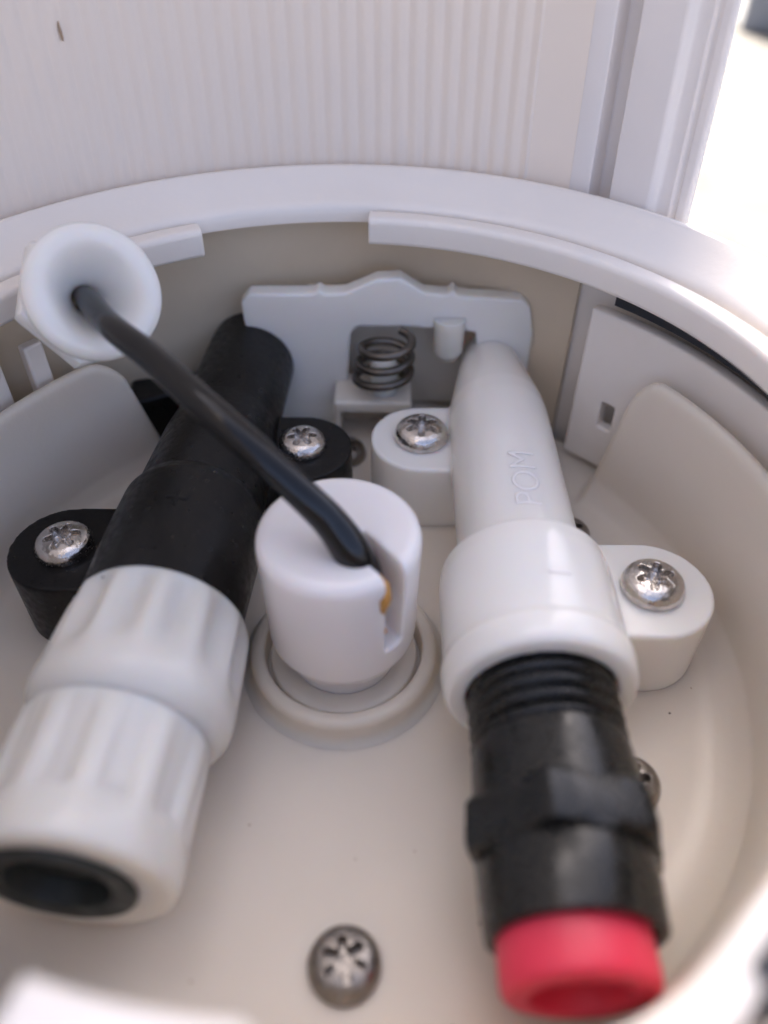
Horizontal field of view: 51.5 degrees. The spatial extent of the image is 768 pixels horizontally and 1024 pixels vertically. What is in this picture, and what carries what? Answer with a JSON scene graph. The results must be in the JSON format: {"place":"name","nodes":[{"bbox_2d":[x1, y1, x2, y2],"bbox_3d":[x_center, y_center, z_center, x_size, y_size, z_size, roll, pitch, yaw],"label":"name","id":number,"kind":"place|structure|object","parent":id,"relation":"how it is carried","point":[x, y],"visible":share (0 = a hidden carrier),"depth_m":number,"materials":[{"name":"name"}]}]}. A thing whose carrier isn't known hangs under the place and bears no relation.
{"place":"outdoors","nodes":[
{"label":"outdoors","id":0,"kind":"place"},
{"bbox_2d":[687,25,767,258],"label":"ground","id":1,"kind":"structure","parent":0,"point":[730,201],"depth_m":0.36,"materials":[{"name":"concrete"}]},
{"bbox_2d":[0,0,767,1023],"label":"housing","id":2,"kind":"object","parent":1,"relation":"on","point":[214,160],"visible":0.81,"depth_m":0.12,"materials":[{"name":"white plastic"}]},
{"bbox_2d":[57,21,63,40],"bbox_3d":[-0.044,-0.065,0.108,0.001,0.003,0.001,-23,49,-23],"label":"speck","id":3,"kind":"object","parent":2,"relation":"attached to","point":[60,32],"visible":1,"depth_m":0.11,"materials":[{"name":"beige"}]},
{"bbox_2d":[34,521,94,567],"bbox_3d":[-0.045,0.007,0.115,0.008,0.011,0.008,-14,46,-14],"label":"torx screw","id":4,"kind":"object","parent":2,"relation":"in","point":[63,544],"visible":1,"depth_m":0.11,"materials":[{"name":"silver metal"}]},
{"bbox_2d":[131,372,195,437],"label":"spacer block","id":5,"kind":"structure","parent":2,"relation":"in","point":[159,405],"depth_m":0.14,"materials":[{"name":"black plastic"}]},
{"bbox_2d":[7,313,352,639],"bbox_3d":[-0.027,-0.007,0.126,0.038,0.024,0.068,15,46,14],"label":"black tube holder","id":6,"kind":"object","parent":2,"relation":"in","point":[198,500],"visible":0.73,"depth_m":0.11,"materials":[{"name":"plastic"}]},
{"bbox_2d":[0,566,248,923],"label":"hose union","id":7,"kind":"object","parent":6,"relation":"attached to","point":[117,742],"visible":1,"depth_m":0.08,"materials":[{"name":"plastic"}]},
{"bbox_2d":[278,425,325,461],"bbox_3d":[-0.013,-0.008,0.131,0.008,0.011,0.008,-5,44,-6],"label":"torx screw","id":8,"kind":"object","parent":2,"relation":"in","point":[302,443],"visible":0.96,"depth_m":0.13,"materials":[{"name":"silver metal"}]},
{"bbox_2d":[255,478,421,693],"bbox_3d":[-0.006,0.011,0.105,0.020,0.025,0.020,1,44,0],"label":"cable post","id":9,"kind":"object","parent":2,"relation":"in","point":[328,621],"visible":0.96,"depth_m":0.10,"materials":[{"name":"plastic"}]},
{"bbox_2d":[72,286,383,577],"bbox_3d":[-0.024,-0.011,0.101,0.060,0.024,0.008,33,52,29],"label":"cable","id":10,"kind":"object","parent":9,"relation":"on","point":[319,511],"visible":1,"depth_m":0.09,"materials":[{"name":"rubber"}]},
{"bbox_2d":[14,222,161,367],"bbox_3d":[-0.039,-0.029,0.105,0.019,0.018,0.015,-29,51,-27],"label":"cable bushing","id":11,"kind":"object","parent":10,"relation":"attached to","point":[114,269],"visible":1,"depth_m":0.10,"materials":[{"name":"white plastic"}]},
{"bbox_2d":[378,573,391,614],"bbox_3d":[0.000,0.010,0.093,0.002,0.005,0.003,1,44,0],"label":"copper strand","id":12,"kind":"object","parent":10,"relation":"attached to","point":[386,600],"visible":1,"depth_m":0.09},
{"bbox_2d":[307,924,381,1007],"bbox_3d":[-0.004,0.051,0.088,0.008,0.011,0.008,-30,52,-27],"label":"torx screw","id":13,"kind":"object","parent":2,"relation":"in","point":[344,965],"visible":1,"depth_m":0.08,"materials":[{"name":"metal"}]},
{"bbox_2d":[349,437,365,466],"bbox_3d":[-0.007,-0.009,0.149,0.008,0.010,0.008,-24,49,-23],"label":"torx screw","id":14,"kind":"object","parent":2,"relation":"in","point":[358,452],"visible":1,"depth_m":0.14,"materials":[{"name":"metal"}]},
{"bbox_2d":[242,270,532,418],"bbox_3d":[0.001,-0.030,0.146,0.051,0.030,0.010,1,44,0],"label":"clip bracket","id":15,"kind":"object","parent":2,"relation":"attached to","point":[320,331],"visible":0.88,"depth_m":0.14,"materials":[{"name":"white plastic"}]},
{"bbox_2d":[352,326,415,397],"bbox_3d":[0.000,-0.026,0.141,0.011,0.012,0.010,1,44,0],"label":"spring","id":16,"kind":"object","parent":15,"relation":"on","point":[384,370],"visible":1,"depth_m":0.14,"materials":[{"name":"metal"}]},
{"bbox_2d":[394,414,447,453],"bbox_3d":[0.006,-0.010,0.133,0.009,0.012,0.009,-19,47,-19],"label":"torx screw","id":17,"kind":"object","parent":2,"relation":"in","point":[421,433],"visible":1,"depth_m":0.13,"materials":[{"name":"silver metal"}]},
{"bbox_2d":[371,336,713,730],"bbox_3d":[0.020,-0.005,0.124,0.040,0.025,0.082,-8,45,-8],"label":"white sleeve","id":18,"kind":"object","parent":2,"relation":"in","point":[529,566],"visible":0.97,"depth_m":0.10,"materials":[{"name":"plastic"}]},
{"bbox_2d":[465,652,670,956],"bbox_3d":[0.019,0.030,0.088,0.021,0.021,0.033,1,44,0],"label":"threaded adapter","id":19,"kind":"object","parent":2,"relation":"in","point":[561,815],"visible":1,"depth_m":0.08,"materials":[{"name":"black plastic"}]},
{"bbox_2d":[495,911,663,1018],"bbox_3d":[0.018,0.041,0.076,0.015,0.015,0.011,1,44,0],"label":"plug","id":20,"kind":"object","parent":19,"relation":"attached to","point":[583,965],"visible":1,"depth_m":0.07,"materials":[{"name":"red plastic"}]},
{"bbox_2d":[574,518,589,535],"bbox_3d":[0.030,0.006,0.134,0.007,0.010,0.007,-10,45,-11],"label":"torx screw","id":21,"kind":"object","parent":2,"relation":"in","point":[581,525],"visible":0.14,"depth_m":0.13,"materials":[{"name":"metal"}]},
{"bbox_2d":[635,756,660,805],"bbox_3d":[0.031,0.037,0.102,0.008,0.010,0.008,1,44,0],"label":"torx screw","id":22,"kind":"object","parent":2,"relation":"in","point":[649,775],"visible":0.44,"depth_m":0.10,"materials":[{"name":"metal"}]},
{"bbox_2d":[620,559,684,611],"bbox_3d":[0.036,0.013,0.110,0.008,0.012,0.008,-8,45,-8],"label":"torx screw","id":23,"kind":"object","parent":2,"relation":"in","point":[655,585],"visible":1,"depth_m":0.11,"materials":[{"name":"silver metal"}]},
{"bbox_2d":[736,0,767,32],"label":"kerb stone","id":24,"kind":"object","parent":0,"point":[753,16],"visible":0.77,"depth_m":0.51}
]}

